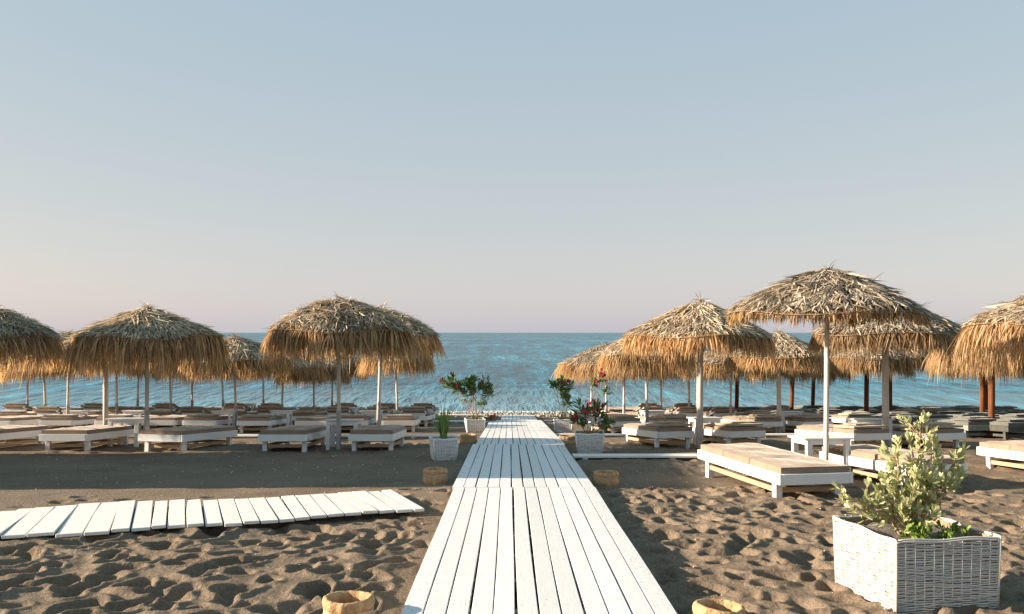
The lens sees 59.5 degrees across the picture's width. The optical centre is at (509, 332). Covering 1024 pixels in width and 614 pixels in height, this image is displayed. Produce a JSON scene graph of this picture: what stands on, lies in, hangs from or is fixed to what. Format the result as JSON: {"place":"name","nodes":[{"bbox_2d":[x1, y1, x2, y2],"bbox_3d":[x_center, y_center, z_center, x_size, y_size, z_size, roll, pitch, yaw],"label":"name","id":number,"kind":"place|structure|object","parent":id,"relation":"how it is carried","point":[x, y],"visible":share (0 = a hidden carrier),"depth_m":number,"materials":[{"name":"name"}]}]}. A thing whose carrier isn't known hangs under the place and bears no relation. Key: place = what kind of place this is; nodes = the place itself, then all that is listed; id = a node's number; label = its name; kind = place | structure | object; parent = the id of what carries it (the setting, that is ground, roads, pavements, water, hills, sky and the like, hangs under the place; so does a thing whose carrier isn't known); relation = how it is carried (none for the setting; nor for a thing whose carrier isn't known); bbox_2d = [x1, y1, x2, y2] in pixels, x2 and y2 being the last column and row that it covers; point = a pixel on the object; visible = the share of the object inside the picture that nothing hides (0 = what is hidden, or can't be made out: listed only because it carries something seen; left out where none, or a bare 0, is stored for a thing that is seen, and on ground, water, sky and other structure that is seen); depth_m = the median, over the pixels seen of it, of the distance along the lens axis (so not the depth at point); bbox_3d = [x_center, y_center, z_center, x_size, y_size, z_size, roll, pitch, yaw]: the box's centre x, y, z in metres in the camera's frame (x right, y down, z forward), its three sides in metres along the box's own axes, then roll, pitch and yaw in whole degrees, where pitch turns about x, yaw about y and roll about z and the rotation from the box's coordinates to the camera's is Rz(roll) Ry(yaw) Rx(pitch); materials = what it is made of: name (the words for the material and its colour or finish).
{"place":"outdoors","nodes":[
{"label":"outdoors","id":0,"kind":"place"},
{"bbox_2d":[0,416,1023,613],"bbox_3d":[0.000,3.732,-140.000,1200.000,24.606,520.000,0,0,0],"label":"beach sand","id":1,"kind":"structure","parent":0,"point":[178,570],"depth_m":8.72,"materials":[{"name":"brown sand"}]},
{"bbox_2d":[2,403,37,410],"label":"sun lounger","id":2,"kind":"object","parent":1,"relation":"on","point":[16,406],"visible":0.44,"depth_m":32.16,"materials":[{"name":"white paint"}]},
{"bbox_2d":[0,415,42,425],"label":"sun lounger","id":3,"kind":"object","parent":1,"relation":"on","point":[20,420],"visible":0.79,"depth_m":24.52,"materials":[{"name":"white paint"}]},
{"bbox_2d":[0,425,47,445],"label":"sun lounger","id":4,"kind":"object","parent":1,"relation":"on","point":[10,434],"visible":0.9,"depth_m":18.21,"materials":[{"name":"white paint"}]},
{"bbox_2d":[0,305,67,376],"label":"thatched parasol","id":5,"kind":"object","parent":1,"relation":"on","point":[22,337],"visible":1,"depth_m":17.10,"materials":[{"name":"brown plant"}]},
{"bbox_2d":[32,406,63,424],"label":"sun lounger","id":6,"kind":"object","parent":1,"relation":"on","point":[44,410],"visible":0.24,"depth_m":28.15,"materials":[{"name":"beige fabric"}]},
{"bbox_2d":[0,362,96,405],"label":"thatched parasol","id":7,"kind":"object","parent":1,"relation":"on","point":[4,378],"visible":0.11,"depth_m":27.31,"materials":[{"name":"beige plant"}]},
{"bbox_2d":[5,326,127,427],"bbox_3d":[-12.171,1.391,24.486,3.058,3.140,3.098,1,0,2],"label":"thatched parasol","id":8,"kind":"object","parent":1,"relation":"on","point":[62,339],"visible":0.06,"depth_m":24.05,"materials":[{"name":"beige plant"}]},
{"bbox_2d":[39,414,98,428],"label":"sun lounger","id":9,"kind":"object","parent":1,"relation":"on","point":[60,421],"visible":0.84,"depth_m":24.21,"materials":[{"name":"white paint"}]},
{"bbox_2d":[39,425,133,450],"bbox_3d":[-8.477,2.140,18.070,0.920,0.494,2.126,0,-4,0],"label":"sun lounger","id":10,"kind":"object","parent":1,"relation":"on","point":[88,436],"visible":0.96,"depth_m":17.25,"materials":[{"name":"white paint"}]},
{"bbox_2d":[42,338,165,424],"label":"thatched parasol","id":11,"kind":"object","parent":1,"relation":"on","point":[105,402],"visible":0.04,"depth_m":20.94,"materials":[{"name":"brown plant"}]},
{"bbox_2d":[64,362,162,413],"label":"thatched parasol","id":12,"kind":"object","parent":1,"relation":"on","point":[116,393],"visible":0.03,"depth_m":27.43,"materials":[{"name":"beige plant"}]},
{"bbox_2d":[94,414,157,428],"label":"sun lounger","id":13,"kind":"object","parent":1,"relation":"on","point":[99,421],"visible":0.26,"depth_m":24.10,"materials":[{"name":"white paint"}]},
{"bbox_2d":[106,418,150,446],"bbox_3d":[-7.918,2.076,18.616,0.700,0.599,0.592,0,-4,0],"label":"side table","id":14,"kind":"object","parent":1,"relation":"on","point":[121,421],"visible":0.62,"depth_m":18.36,"materials":[{"name":"white paint"}]},
{"bbox_2d":[57,300,237,448],"bbox_3d":[-7.041,0.944,17.538,3.354,3.211,3.298,0,1,-17],"label":"thatched parasol","id":15,"kind":"object","parent":1,"relation":"on","point":[147,336],"visible":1,"depth_m":16.65,"materials":[{"name":"brown plant"}]},
{"bbox_2d":[141,415,194,428],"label":"sun lounger","id":16,"kind":"object","parent":1,"relation":"on","point":[169,421],"visible":0.6,"depth_m":24.33,"materials":[{"name":"white paint"}]},
{"bbox_2d":[122,360,218,410],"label":"thatched parasol","id":17,"kind":"object","parent":1,"relation":"on","point":[165,373],"visible":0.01,"depth_m":27.50,"materials":[{"name":"beige plant"}]},
{"bbox_2d":[138,425,237,451],"bbox_3d":[-6.362,2.127,17.862,0.920,0.494,2.126,0,-4,11],"label":"sun lounger","id":18,"kind":"object","parent":1,"relation":"on","point":[183,436],"visible":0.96,"depth_m":17.17,"materials":[{"name":"white paint"}]},
{"bbox_2d":[149,369,231,405],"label":"thatched parasol","id":19,"kind":"object","parent":1,"relation":"on","point":[157,379],"depth_m":31.69,"materials":[{"name":"beige plant"}]},
{"bbox_2d":[178,406,212,414],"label":"sun lounger","id":20,"kind":"object","parent":1,"relation":"on","point":[186,410],"visible":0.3,"depth_m":28.23,"materials":[{"name":"white paint"}]},
{"bbox_2d":[182,414,231,425],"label":"sun lounger","id":21,"kind":"object","parent":1,"relation":"on","point":[204,419],"visible":0.78,"depth_m":24.28,"materials":[{"name":"white paint"}]},
{"bbox_2d":[0,489,423,538],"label":"slatted walkway","id":22,"kind":"structure","parent":1,"relation":"on","point":[88,519],"depth_m":9.39,"materials":[{"name":"white paint"}]},
{"bbox_2d":[173,332,292,429],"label":"thatched parasol","id":23,"kind":"object","parent":1,"relation":"on","point":[245,352],"visible":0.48,"depth_m":24.35,"materials":[{"name":"beige plant"}]},
{"bbox_2d":[33,434,460,437],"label":"plank path","id":24,"kind":"structure","parent":1,"relation":"on","point":[346,435],"depth_m":21.30,"materials":[{"name":"white paint"}]},
{"bbox_2d":[237,414,289,432],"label":"sun lounger","id":25,"kind":"object","parent":1,"relation":"on","point":[255,421],"visible":0.95,"depth_m":24.10,"materials":[{"name":"white paint"}]},
{"bbox_2d":[254,406,295,424],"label":"sun lounger","id":26,"kind":"object","parent":1,"relation":"on","point":[263,409],"visible":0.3,"depth_m":28.31,"materials":[{"name":"white paint"}]},
{"bbox_2d":[232,353,330,424],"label":"thatched parasol","id":27,"kind":"object","parent":1,"relation":"on","point":[303,374],"visible":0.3,"depth_m":27.74,"materials":[{"name":"beige plant"}]},
{"bbox_2d":[258,425,325,451],"bbox_3d":[-4.288,2.134,17.970,0.920,0.494,2.126,0,-4,0],"label":"sun lounger","id":28,"kind":"object","parent":1,"relation":"on","point":[288,434],"visible":0.92,"depth_m":17.07,"materials":[{"name":"white paint"}]},
{"bbox_2d":[289,410,326,424],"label":"sun lounger","id":29,"kind":"object","parent":1,"relation":"on","point":[297,414],"visible":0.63,"depth_m":28.06,"materials":[{"name":"white paint"}]},
{"bbox_2d":[271,355,351,410],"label":"thatched parasol","id":30,"kind":"object","parent":1,"relation":"on","point":[344,373],"visible":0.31,"depth_m":29.30,"materials":[{"name":"beige plant"}]},
{"bbox_2d":[295,415,335,429],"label":"sun lounger","id":31,"kind":"object","parent":1,"relation":"on","point":[314,420],"visible":0.5,"depth_m":24.03,"materials":[{"name":"white paint"}]},
{"bbox_2d":[306,352,369,405],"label":"thatched parasol","id":32,"kind":"object","parent":1,"relation":"on","point":[352,368],"visible":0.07,"depth_m":32.37,"materials":[{"name":"beige plant"}]},
{"bbox_2d":[257,293,425,449],"bbox_3d":[-3.202,0.863,17.363,3.273,3.355,3.221,0,0,10],"label":"thatched parasol","id":33,"kind":"object","parent":1,"relation":"on","point":[345,327],"visible":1,"depth_m":16.68,"materials":[{"name":"brown plant"}]},
{"bbox_2d":[324,406,361,414],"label":"sun lounger","id":34,"kind":"object","parent":1,"relation":"on","point":[329,410],"visible":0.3,"depth_m":28.23,"materials":[{"name":"white paint"}]},
{"bbox_2d":[324,419,363,449],"bbox_3d":[-3.307,2.032,17.916,0.700,0.599,0.592,0,-4,0],"label":"side table","id":35,"kind":"object","parent":1,"relation":"on","point":[355,423],"visible":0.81,"depth_m":17.68,"materials":[{"name":"white paint"}]},
{"bbox_2d":[322,590,374,613],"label":"burlap sack","id":36,"kind":"object","parent":1,"relation":"on","point":[350,602],"visible":1,"depth_m":5.53,"materials":[{"name":"fabric"}]},
{"bbox_2d":[334,414,375,431],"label":"sun lounger","id":37,"kind":"object","parent":1,"relation":"on","point":[369,420],"visible":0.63,"depth_m":24.26,"materials":[{"name":"white paint"}]},
{"bbox_2d":[348,425,406,450],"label":"sun lounger","id":38,"kind":"object","parent":1,"relation":"on","point":[390,434],"visible":0.94,"depth_m":17.16,"materials":[{"name":"white paint"}]},
{"bbox_2d":[310,301,447,424],"bbox_3d":[-3.229,1.030,22.644,3.656,3.715,3.609,1,-1,18],"label":"thatched parasol","id":39,"kind":"object","parent":1,"relation":"on","point":[427,339],"visible":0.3,"depth_m":22.09,"materials":[{"name":"beige plant"}]},
{"bbox_2d":[353,352,437,411],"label":"thatched parasol","id":40,"kind":"object","parent":1,"relation":"on","point":[372,369],"visible":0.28,"depth_m":30.69,"materials":[{"name":"beige plant"}]},
{"bbox_2d":[382,414,420,431],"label":"sun lounger","id":41,"kind":"object","parent":1,"relation":"on","point":[410,420],"visible":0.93,"depth_m":24.08,"materials":[{"name":"white paint"}]},
{"bbox_2d":[400,406,434,426],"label":"sun lounger","id":42,"kind":"object","parent":1,"relation":"on","point":[424,414],"visible":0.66,"depth_m":28.17,"materials":[{"name":"white paint"}]},
{"bbox_2d":[422,467,448,483],"bbox_3d":[-1.013,1.987,12.301,0.370,0.252,0.349,0,0,0],"label":"burlap sack","id":43,"kind":"object","parent":1,"relation":"on","point":[435,475],"visible":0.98,"depth_m":12.17,"materials":[{"name":"fabric"}]},
{"bbox_2d":[429,435,458,460],"bbox_3d":[-1.133,2.007,15.451,0.456,0.420,0.455,0,0,-14],"label":"wicker planter","id":44,"kind":"object","parent":1,"relation":"on","point":[446,449],"visible":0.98,"depth_m":15.27,"materials":[{"name":"white wicker"}]},
{"bbox_2d":[430,394,452,438],"bbox_3d":[-1.138,1.477,15.485,0.330,0.821,0.433,0,0,29],"label":"spiky plant","id":45,"kind":"object","parent":44,"relation":"on","point":[443,429],"visible":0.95,"depth_m":15.41,"materials":[{"name":"green plant"}]},
{"bbox_2d":[464,417,485,432],"bbox_3d":[-0.933,2.518,24.201,0.536,0.410,0.535,0,0,-8],"label":"wicker planter","id":46,"kind":"object","parent":1,"relation":"on","point":[474,426],"visible":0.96,"depth_m":23.97,"materials":[{"name":"white wicker"}]},
{"bbox_2d":[439,371,494,419],"bbox_3d":[-1.143,1.729,24.246,1.530,1.376,0.704,0,0,0],"label":"oleander","id":47,"kind":"object","parent":46,"relation":"on","point":[471,386],"visible":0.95,"depth_m":24.15,"materials":[{"name":"green plant"}]},
{"bbox_2d":[439,410,573,417],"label":"shore pebbles","id":48,"kind":"object","parent":1,"relation":"on","point":[541,414],"visible":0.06,"depth_m":35.96,"materials":[{"name":"grey gravel"}]},
{"bbox_2d":[476,420,564,447],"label":"boardwalk","id":49,"kind":"structure","parent":1,"relation":"on","point":[533,432],"depth_m":21.16,"materials":[{"name":"white paint"}]},
{"bbox_2d":[452,444,593,493],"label":"boardwalk","id":50,"kind":"structure","parent":1,"relation":"on","point":[539,465],"depth_m":13.06,"materials":[{"name":"white paint"}]},
{"bbox_2d":[401,487,676,613],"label":"boardwalk","id":51,"kind":"structure","parent":1,"relation":"on","point":[585,531],"depth_m":7.00,"materials":[{"name":"white paint"}]},
{"bbox_2d":[553,417,572,431],"bbox_3d":[1.476,2.530,24.401,0.536,0.410,0.535,0,0,6],"label":"wicker planter","id":52,"kind":"object","parent":1,"relation":"on","point":[562,425],"visible":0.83,"depth_m":24.17,"materials":[{"name":"white wicker"}]},
{"bbox_2d":[547,373,574,418],"bbox_3d":[1.404,1.761,24.437,0.725,1.332,0.622,0,0,24],"label":"oleander","id":53,"kind":"object","parent":52,"relation":"on","point":[565,395],"visible":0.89,"depth_m":24.36,"materials":[{"name":"green plant"}]},
{"bbox_2d":[575,430,604,453],"bbox_3d":[1.500,2.060,16.751,0.556,0.420,0.555,0,0,4],"label":"wicker planter","id":54,"kind":"object","parent":1,"relation":"on","point":[592,443],"visible":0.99,"depth_m":16.51,"materials":[{"name":"white wicker"}]},
{"bbox_2d":[568,367,615,433],"bbox_3d":[1.540,1.301,16.753,0.915,1.307,0.560,0,0,0],"label":"oleander","id":55,"kind":"object","parent":54,"relation":"on","point":[583,418],"visible":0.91,"depth_m":16.68,"materials":[{"name":"green plant"}]},
{"bbox_2d":[551,356,628,406],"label":"thatched parasol","id":56,"kind":"object","parent":1,"relation":"on","point":[559,365],"visible":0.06,"depth_m":33.14,"materials":[{"name":"brown plant"}]},
{"bbox_2d":[557,341,643,411],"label":"thatched parasol","id":57,"kind":"object","parent":1,"relation":"on","point":[571,365],"visible":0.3,"depth_m":31.08,"materials":[{"name":"brown plant"}]},
{"bbox_2d":[593,470,619,486],"bbox_3d":[1.324,2.012,12.248,0.366,0.243,0.360,0,0,0],"label":"burlap sack","id":58,"kind":"object","parent":1,"relation":"on","point":[605,478],"visible":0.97,"depth_m":12.12,"materials":[{"name":"fabric"}]},
{"bbox_2d":[591,414,641,432],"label":"sun lounger","id":59,"kind":"object","parent":1,"relation":"on","point":[621,420],"visible":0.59,"depth_m":23.57,"materials":[{"name":"white paint"}]},
{"bbox_2d":[576,346,669,413],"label":"thatched parasol","id":60,"kind":"object","parent":1,"relation":"on","point":[588,364],"visible":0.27,"depth_m":27.58,"materials":[{"name":"brown plant"}]},
{"bbox_2d":[572,454,697,459],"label":"plank path","id":61,"kind":"structure","parent":1,"relation":"on","point":[587,456],"depth_m":15.36,"materials":[{"name":"white paint"}]},
{"bbox_2d":[595,336,707,422],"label":"thatched parasol","id":62,"kind":"object","parent":1,"relation":"on","point":[611,360],"visible":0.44,"depth_m":23.01,"materials":[{"name":"brown plant"}]},
{"bbox_2d":[622,421,693,448],"bbox_3d":[3.139,2.157,19.133,0.810,0.591,2.126,0,-4,-12],"label":"sun lounger","id":63,"kind":"object","parent":1,"relation":"on","point":[670,431],"visible":0.99,"depth_m":18.29,"materials":[{"name":"white paint"}]},
{"bbox_2d":[639,414,693,426],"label":"sun lounger","id":64,"kind":"object","parent":1,"relation":"on","point":[673,417],"visible":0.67,"depth_m":23.43,"materials":[{"name":"white wood"}]},
{"bbox_2d":[556,433,794,437],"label":"plank path","id":65,"kind":"structure","parent":1,"relation":"on","point":[623,435],"depth_m":21.80,"materials":[{"name":"white paint"}]},
{"bbox_2d":[664,406,696,416],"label":"sun lounger","id":66,"kind":"object","parent":1,"relation":"on","point":[690,411],"visible":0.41,"depth_m":27.52,"materials":[{"name":"beige fabric"}]},
{"bbox_2d":[647,352,729,406],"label":"thatched parasol","id":67,"kind":"object","parent":1,"relation":"on","point":[688,380],"visible":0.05,"depth_m":30.66,"materials":[{"name":"brown plant"}]},
{"bbox_2d":[618,293,781,448],"bbox_3d":[3.842,0.858,18.023,3.206,3.408,3.240,0,0,21],"label":"thatched parasol","id":68,"kind":"object","parent":1,"relation":"on","point":[698,327],"visible":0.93,"depth_m":17.18,"materials":[{"name":"brown plant"}]},
{"bbox_2d":[687,417,722,444],"bbox_3d":[4.186,2.113,19.216,0.630,0.599,0.533,0,-4,-5],"label":"side table","id":69,"kind":"object","parent":1,"relation":"on","point":[712,420],"visible":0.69,"depth_m":19.01,"materials":[{"name":"white paint"}]},
{"bbox_2d":[692,598,745,613],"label":"burlap sack","id":70,"kind":"object","parent":1,"relation":"on","point":[711,606],"visible":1,"depth_m":5.47,"materials":[{"name":"fabric"}]},
{"bbox_2d":[703,406,736,422],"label":"sun lounger","id":71,"kind":"object","parent":1,"relation":"on","point":[723,411],"visible":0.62,"depth_m":27.75,"materials":[{"name":"white paint"}]},
{"bbox_2d":[692,420,765,443],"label":"sun lounger","id":72,"kind":"object","parent":1,"relation":"on","point":[739,431],"visible":0.89,"depth_m":18.45,"materials":[{"name":"beige fabric"}]},
{"bbox_2d":[687,346,776,415],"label":"thatched parasol","id":73,"kind":"object","parent":1,"relation":"on","point":[712,364],"visible":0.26,"depth_m":26.57,"materials":[{"name":"brown plant"}]},
{"bbox_2d":[703,371,776,408],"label":"thatched parasol","id":74,"kind":"object","parent":1,"relation":"on","point":[737,381],"visible":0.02,"depth_m":31.84,"materials":[{"name":"brown plant"}]},
{"bbox_2d":[721,414,782,432],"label":"sun lounger","id":75,"kind":"object","parent":1,"relation":"on","point":[768,420],"visible":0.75,"depth_m":23.38,"materials":[{"name":"beige fabric"}]},
{"bbox_2d":[698,443,852,497],"bbox_3d":[3.477,1.855,12.059,0.957,0.494,2.594,0,-1,-10],"label":"sun lounger","id":76,"kind":"object","parent":1,"relation":"on","point":[777,468],"visible":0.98,"depth_m":11.25,"materials":[{"name":"white paint"}]},
{"bbox_2d":[720,326,832,432],"bbox_3d":[7.048,1.335,23.511,2.894,3.090,2.864,0,0,8],"label":"thatched parasol","id":77,"kind":"object","parent":1,"relation":"on","point":[791,350],"visible":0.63,"depth_m":22.62,"materials":[{"name":"brown plant"}]},
{"bbox_2d":[742,363,836,408],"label":"thatched parasol","id":78,"kind":"object","parent":1,"relation":"on","point":[802,374],"visible":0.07,"depth_m":28.38,"materials":[{"name":"brown plant"}]},
{"bbox_2d":[770,413,832,430],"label":"sun lounger","id":79,"kind":"object","parent":1,"relation":"on","point":[791,421],"visible":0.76,"depth_m":23.57,"materials":[{"name":"white wood"}]},
{"bbox_2d":[781,370,857,404],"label":"thatched parasol","id":80,"kind":"object","parent":1,"relation":"on","point":[813,389],"visible":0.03,"depth_m":33.01,"materials":[{"name":"brown plant"}]},
{"bbox_2d":[788,435,853,471],"bbox_3d":[4.553,1.821,13.111,0.735,0.599,0.622,0,-2,-5],"label":"side table","id":81,"kind":"object","parent":1,"relation":"on","point":[808,441],"visible":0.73,"depth_m":12.86,"materials":[{"name":"white paint"}]},
{"bbox_2d":[721,260,936,460],"bbox_3d":[4.343,0.655,12.201,2.918,3.299,2.766,0,0,-29],"label":"thatched parasol","id":82,"kind":"object","parent":1,"relation":"on","point":[826,296],"visible":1,"depth_m":11.50,"materials":[{"name":"brown plant"}]},
{"bbox_2d":[795,422,890,445],"bbox_3d":[6.780,2.108,18.338,0.828,0.591,2.126,0,-4,-13],"label":"sun lounger","id":83,"kind":"object","parent":1,"relation":"on","point":[860,431],"visible":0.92,"depth_m":17.46,"materials":[{"name":"beige fabric"}]},
{"bbox_2d":[829,411,875,424],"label":"sun lounger","id":84,"kind":"object","parent":1,"relation":"on","point":[839,418],"visible":0.56,"depth_m":25.77,"materials":[{"name":"beige fabric"}]},
{"bbox_2d":[813,342,915,411],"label":"thatched parasol","id":85,"kind":"object","parent":1,"relation":"on","point":[867,365],"visible":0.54,"depth_m":28.02,"materials":[{"name":"brown plant"}]},
{"bbox_2d":[845,418,894,447],"bbox_3d":[7.413,2.063,18.416,0.770,0.599,0.651,0,-4,0],"label":"side table","id":86,"kind":"object","parent":1,"relation":"on","point":[856,420],"visible":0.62,"depth_m":18.15,"materials":[{"name":"white paint"}]},
{"bbox_2d":[806,312,969,446],"bbox_3d":[7.534,0.820,17.984,3.269,3.498,3.303,0,0,41],"label":"thatched parasol","id":87,"kind":"object","parent":1,"relation":"on","point":[941,333],"visible":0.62,"depth_m":16.93,"materials":[{"name":"brown plant"}]},
{"bbox_2d":[819,444,967,488],"bbox_3d":[5.338,1.899,12.633,0.865,0.494,2.126,0,-2,-12],"label":"sun lounger","id":88,"kind":"object","parent":1,"relation":"on","point":[860,456],"visible":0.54,"depth_m":12.50,"materials":[{"name":"beige fabric"}]},
{"bbox_2d":[847,344,939,410],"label":"thatched parasol","id":89,"kind":"object","parent":1,"relation":"on","point":[916,361],"visible":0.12,"depth_m":31.34,"materials":[{"name":"brown plant"}]},
{"bbox_2d":[833,514,1001,613],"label":"wicker planter","id":90,"kind":"object","parent":1,"relation":"on","point":[886,566],"visible":0.9,"depth_m":6.08,"materials":[{"name":"white wicker"}]},
{"bbox_2d":[831,409,970,540],"bbox_3d":[2.802,1.036,6.379,1.050,0.960,0.527,0,0,0],"label":"shrub","id":91,"kind":"object","parent":90,"relation":"in","point":[918,524],"visible":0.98,"depth_m":6.38,"materials":[{"name":"green plant"}]},
{"bbox_2d":[869,422,965,447],"bbox_3d":[8.285,2.114,18.438,0.828,0.591,2.126,0,-4,-13],"label":"sun lounger","id":92,"kind":"object","parent":1,"relation":"on","point":[950,431],"visible":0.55,"depth_m":17.54,"materials":[{"name":"white wood"}]},
{"bbox_2d":[891,414,952,424],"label":"sun lounger","id":93,"kind":"object","parent":1,"relation":"on","point":[914,418],"visible":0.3,"depth_m":24.31,"materials":[{"name":"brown wood"}]},
{"bbox_2d":[916,416,995,437],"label":"sun lounger","id":94,"kind":"object","parent":1,"relation":"on","point":[974,423],"visible":0.63,"depth_m":21.38,"materials":[{"name":"grey wood"}]},
{"bbox_2d":[921,344,1023,437],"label":"thatched parasol","id":95,"kind":"object","parent":1,"relation":"on","point":[933,362],"visible":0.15,"depth_m":20.78,"materials":[{"name":"brown plant"}]},
{"bbox_2d":[924,361,1023,411],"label":"thatched parasol","id":96,"kind":"object","parent":1,"relation":"on","point":[982,397],"visible":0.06,"depth_m":26.22,"materials":[{"name":"brown plant"}]},
{"bbox_2d":[942,293,1023,378],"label":"thatched parasol","id":97,"kind":"object","parent":1,"relation":"on","point":[1001,328],"visible":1,"depth_m":13.36,"materials":[{"name":"brown plant"}]},
{"bbox_2d":[943,370,1023,409],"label":"thatched parasol","id":98,"kind":"object","parent":1,"relation":"on","point":[986,388],"visible":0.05,"depth_m":32.64,"materials":[{"name":"brown plant"}]},
{"bbox_2d":[968,418,1023,439],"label":"sun lounger","id":99,"kind":"object","parent":1,"relation":"on","point":[1007,427],"visible":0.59,"depth_m":20.83,"materials":[{"name":"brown wood"}]},
{"bbox_2d":[977,440,1023,468],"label":"sun lounger","id":100,"kind":"object","parent":1,"relation":"on","point":[1011,452],"visible":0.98,"depth_m":13.96,"materials":[{"name":"white paint"}]},
{"bbox_2d":[0,333,1023,412],"bbox_3d":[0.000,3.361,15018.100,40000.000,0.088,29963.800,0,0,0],"label":"sea water","id":101,"kind":"structure","parent":0,"point":[519,369],"depth_m":53.20,"materials":[{"name":"blue liquid"}]},
{"bbox_2d":[0,0,1023,332],"label":"sky","id":102,"kind":"structure","parent":0,"point":[460,166],"materials":[{"name":"blue"}]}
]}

